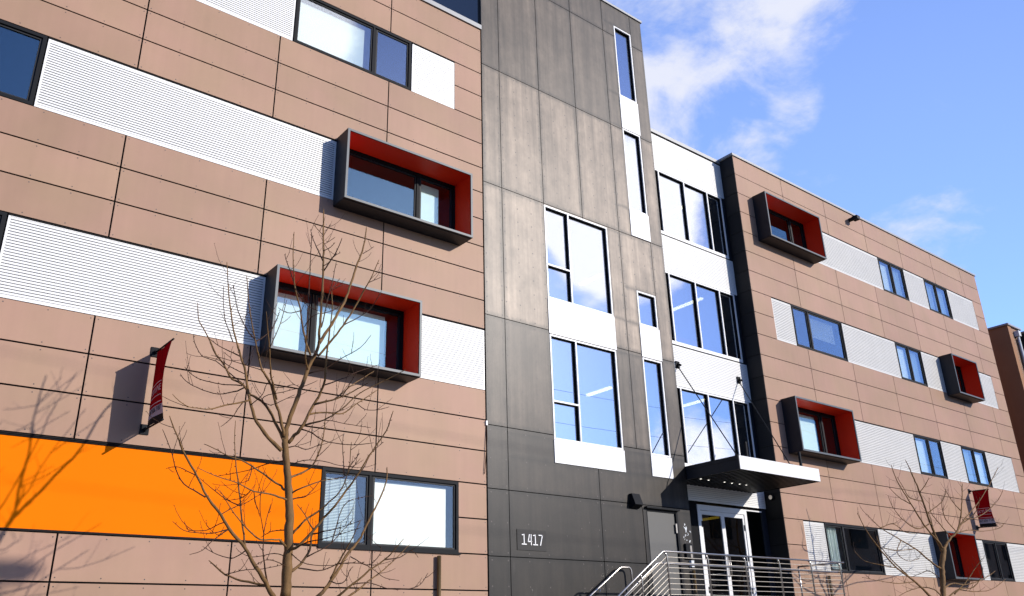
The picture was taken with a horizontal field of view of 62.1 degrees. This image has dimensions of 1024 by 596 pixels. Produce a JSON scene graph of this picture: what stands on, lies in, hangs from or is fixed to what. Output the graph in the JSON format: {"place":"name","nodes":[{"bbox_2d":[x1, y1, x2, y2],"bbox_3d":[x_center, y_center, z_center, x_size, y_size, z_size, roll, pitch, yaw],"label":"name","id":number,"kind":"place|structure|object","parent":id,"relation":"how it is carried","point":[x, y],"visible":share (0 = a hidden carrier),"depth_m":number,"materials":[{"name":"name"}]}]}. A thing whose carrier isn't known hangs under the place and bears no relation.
{"place":"outdoors","nodes":[
{"label":"outdoors","id":0,"kind":"place"},
{"bbox_2d":[606,0,1023,331],"label":"sky","id":1,"kind":"structure","parent":0,"point":[906,117],"materials":[{"name":"blue"}]},
{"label":"pavement","id":2,"kind":"structure","parent":0,"visible":0},
{"bbox_2d":[146,209,435,595],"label":"bare tree","id":3,"kind":"object","parent":2,"relation":"on","point":[288,569],"visible":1,"depth_m":9.69,"materials":[{"name":"brown plant"}]},
{"bbox_2d":[0,0,1023,595],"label":"apartment building","id":4,"kind":"structure","parent":2,"relation":"on","point":[598,302],"depth_m":17.11,"materials":[{"name":"brown metal"}]},
{"bbox_2d":[0,211,6,243],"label":"window","id":5,"kind":"structure","parent":4,"relation":"in","point":[3,215],"depth_m":12.21,"materials":[{"name":"black metal"}]},
{"bbox_2d":[0,19,47,105],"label":"window","id":6,"kind":"structure","parent":4,"relation":"in","point":[42,38],"depth_m":13.21,"materials":[{"name":"black metal"}]},
{"bbox_2d":[139,338,174,434],"bbox_3d":[-5.184,1.258,12.463,0.130,1.350,0.828,16,-28,-36],"label":"wall banner","id":7,"kind":"object","parent":4,"relation":"attached to","point":[156,404],"depth_m":12.42,"materials":[{"name":"red fabric"}]},
{"bbox_2d":[293,0,411,89],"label":"window","id":8,"kind":"structure","parent":4,"relation":"in","point":[317,30],"depth_m":17.49,"materials":[{"name":"white glass"}]},
{"bbox_2d":[317,467,460,554],"bbox_3d":[-2.090,3.733,14.754,2.800,1.301,0.217,16,-28,-36],"label":"window","id":9,"kind":"structure","parent":4,"relation":"in","point":[412,514],"depth_m":14.86,"materials":[{"name":"white glass"}]},
{"bbox_2d":[437,556,440,595],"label":"bronze pipe","id":10,"kind":"object","parent":4,"relation":"attached to","point":[438,575],"visible":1,"depth_m":14.77,"materials":[{"name":"black metal"}]},
{"bbox_2d":[484,421,487,473],"bbox_3d":[-0.503,2.869,16.364,0.092,1.041,0.046,16,-28,-36],"label":"loose cable","id":11,"kind":"object","parent":4,"relation":"hanging from","point":[486,423],"visible":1,"depth_m":16.37,"materials":[{"name":"white plastic"}]},
{"bbox_2d":[517,529,546,550],"bbox_3d":[0.386,4.665,16.369,0.735,0.385,0.018,16,-28,-36],"label":"house number plate","id":12,"kind":"object","parent":4,"relation":"attached to","point":[533,540],"visible":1,"depth_m":16.36,"materials":[{"name":"grey metal"}]},
{"bbox_2d":[543,205,612,315],"bbox_3d":[1.519,-0.845,19.825,2.022,2.322,0.125,16,-28,-36],"label":"window","id":13,"kind":"structure","parent":4,"relation":"in","point":[576,248],"depth_m":19.85,"materials":[{"name":"white glass"}]},
{"bbox_2d":[549,334,622,449],"bbox_3d":[1.599,2.084,18.629,2.022,2.312,0.125,16,-28,-36],"label":"window","id":14,"kind":"structure","parent":4,"relation":"in","point":[584,376],"depth_m":18.64,"materials":[{"name":"blue glass"}]},
{"bbox_2d":[589,566,634,595],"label":"wall handrail","id":15,"kind":"object","parent":4,"relation":"attached to","point":[606,580],"depth_m":17.27,"materials":[{"name":"silver metal"}]},
{"bbox_2d":[613,26,636,102],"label":"window","id":16,"kind":"structure","parent":4,"relation":"in","point":[626,82],"depth_m":23.67,"materials":[{"name":"blue glass"}]},
{"bbox_2d":[622,128,647,215],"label":"window","id":17,"kind":"structure","parent":4,"relation":"in","point":[632,144],"depth_m":22.37,"materials":[{"name":"white glass"}]},
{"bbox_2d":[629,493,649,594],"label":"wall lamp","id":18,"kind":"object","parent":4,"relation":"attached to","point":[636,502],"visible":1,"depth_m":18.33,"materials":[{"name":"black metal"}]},
{"bbox_2d":[636,290,657,328],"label":"window","id":19,"kind":"structure","parent":4,"relation":"in","point":[647,311],"depth_m":20.90,"materials":[{"name":"blue glass"}]},
{"bbox_2d":[642,357,670,457],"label":"window","id":20,"kind":"structure","parent":4,"relation":"in","point":[652,369],"depth_m":19.96,"materials":[{"name":"blue glass"}]},
{"bbox_2d":[645,506,684,595],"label":"service door","id":21,"kind":"structure","parent":4,"relation":"in","point":[663,526],"depth_m":18.63,"materials":[{"name":"black metal"}]},
{"bbox_2d":[684,544,694,566],"bbox_3d":[3.958,5.743,18.962,0.220,0.500,0.068,16,-28,-36],"label":"entry keypad","id":22,"kind":"object","parent":4,"relation":"attached to","point":[688,547],"visible":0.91,"depth_m":18.95,"materials":[{"name":"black metal"}]},
{"bbox_2d":[655,169,728,258],"bbox_3d":[4.889,-2.421,24.117,3.490,2.020,0.125,16,-28,-36],"label":"window","id":23,"kind":"structure","parent":4,"relation":"in","point":[690,214],"depth_m":24.31,"materials":[{"name":"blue glass"}]},
{"bbox_2d":[692,570,697,595],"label":"bronze pipe","id":24,"kind":"object","parent":4,"relation":"attached to","point":[694,582],"visible":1,"depth_m":18.74,"materials":[{"name":"black metal"}]},
{"bbox_2d":[665,271,742,362],"bbox_3d":[4.968,0.495,22.927,3.490,2.040,0.125,16,-28,-36],"label":"window","id":25,"kind":"structure","parent":4,"relation":"in","point":[703,318],"depth_m":23.11,"materials":[{"name":"blue glass"}]},
{"bbox_2d":[700,510,730,595],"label":"entrance door","id":26,"kind":"structure","parent":4,"relation":"in","point":[712,522],"depth_m":20.43,"materials":[{"name":"black glass"}]},
{"bbox_2d":[677,386,755,465],"bbox_3d":[5.047,3.424,21.731,3.490,2.030,0.125,16,-28,-36],"label":"window","id":27,"kind":"structure","parent":4,"relation":"in","point":[702,440],"depth_m":21.88,"materials":[{"name":"blue glass"}]},
{"bbox_2d":[722,513,753,595],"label":"entrance door","id":28,"kind":"structure","parent":4,"relation":"in","point":[734,525],"depth_m":20.90,"materials":[{"name":"black glass"}]},
{"bbox_2d":[768,494,773,499],"bbox_3d":[6.711,5.164,22.013,0.066,0.150,0.150,16,-28,-36],"label":"wall spotlight","id":29,"kind":"object","parent":4,"relation":"attached to","point":[770,496],"depth_m":21.98,"materials":[{"name":"black metal"}]},
{"bbox_2d":[790,304,847,361],"bbox_3d":[9.254,1.099,25.729,2.670,1.301,0.180,16,-28,-36],"label":"window","id":30,"kind":"structure","parent":4,"relation":"in","point":[806,312],"depth_m":25.77,"materials":[{"name":"blue glass"}]},
{"bbox_2d":[828,576,833,595],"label":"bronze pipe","id":31,"kind":"object","parent":4,"relation":"attached to","point":[830,586],"visible":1,"depth_m":21.86,"materials":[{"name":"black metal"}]},
{"bbox_2d":[848,215,859,221],"bbox_3d":[11.729,-2.713,29.149,0.200,0.140,0.348,16,-28,-36],"label":"flood lamp","id":32,"kind":"object","parent":4,"relation":"attached to","point":[855,218],"visible":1,"depth_m":29.06,"materials":[{"name":"black metal"}]},
{"bbox_2d":[824,522,885,574],"bbox_3d":[9.337,6.901,23.314,2.680,1.271,0.204,16,-28,-36],"label":"window","id":33,"kind":"structure","parent":4,"relation":"in","point":[830,531],"depth_m":22.99,"materials":[{"name":"black glass"}]},
{"bbox_2d":[877,257,909,300],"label":"window","id":34,"kind":"structure","parent":4,"relation":"in","point":[893,274],"depth_m":30.15,"materials":[{"name":"blue glass"}]},
{"bbox_2d":[894,341,927,386],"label":"window","id":35,"kind":"structure","parent":4,"relation":"in","point":[910,357],"depth_m":28.96,"materials":[{"name":"blue glass"}]},
{"bbox_2d":[913,434,947,478],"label":"window","id":36,"kind":"structure","parent":4,"relation":"in","point":[924,469],"depth_m":27.64,"materials":[{"name":"blue glass"}]},
{"bbox_2d":[923,278,953,319],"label":"window","id":37,"kind":"structure","parent":4,"relation":"in","point":[937,294],"depth_m":32.08,"materials":[{"name":"blue glass"}]},
{"bbox_2d":[960,445,992,487],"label":"window","id":38,"kind":"structure","parent":4,"relation":"in","point":[979,471],"depth_m":29.67,"materials":[{"name":"blue glass"}]},
{"bbox_2d":[968,489,997,529],"bbox_3d":[15.564,6.946,28.091,0.130,1.340,0.648,16,-28,-36],"label":"wall banner","id":39,"kind":"object","parent":4,"relation":"attached to","point":[986,519],"depth_m":28.05,"materials":[{"name":"red fabric"}]},
{"bbox_2d":[982,540,1015,581],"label":"window","id":40,"kind":"structure","parent":4,"relation":"in","point":[993,543],"depth_m":28.45,"materials":[{"name":"black metal"}]},
{"bbox_2d":[853,458,1008,595],"bbox_3d":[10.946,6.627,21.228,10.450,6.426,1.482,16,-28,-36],"label":"bare tree","id":41,"kind":"object","parent":2,"relation":"on","point":[942,578],"visible":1,"depth_m":20.95,"materials":[{"name":"brown plant"}]},
{"bbox_2d":[987,323,1023,471],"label":"neighbour building","id":42,"kind":"structure","parent":2,"relation":"on","point":[1007,341],"depth_m":35.07,"materials":[{"name":"brown brick"}]},
{"bbox_3d":[3.517,7.445,17.134,9.746,2.190,2.115,16,-28,-36],"label":"entrance stairs","id":43,"kind":"object","parent":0,"visible":0},
{"bbox_2d":[617,550,845,595],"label":"entrance railing","id":44,"kind":"object","parent":43,"relation":"on","point":[708,565],"visible":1,"depth_m":17.58,"materials":[{"name":"silver metal"}]}
]}

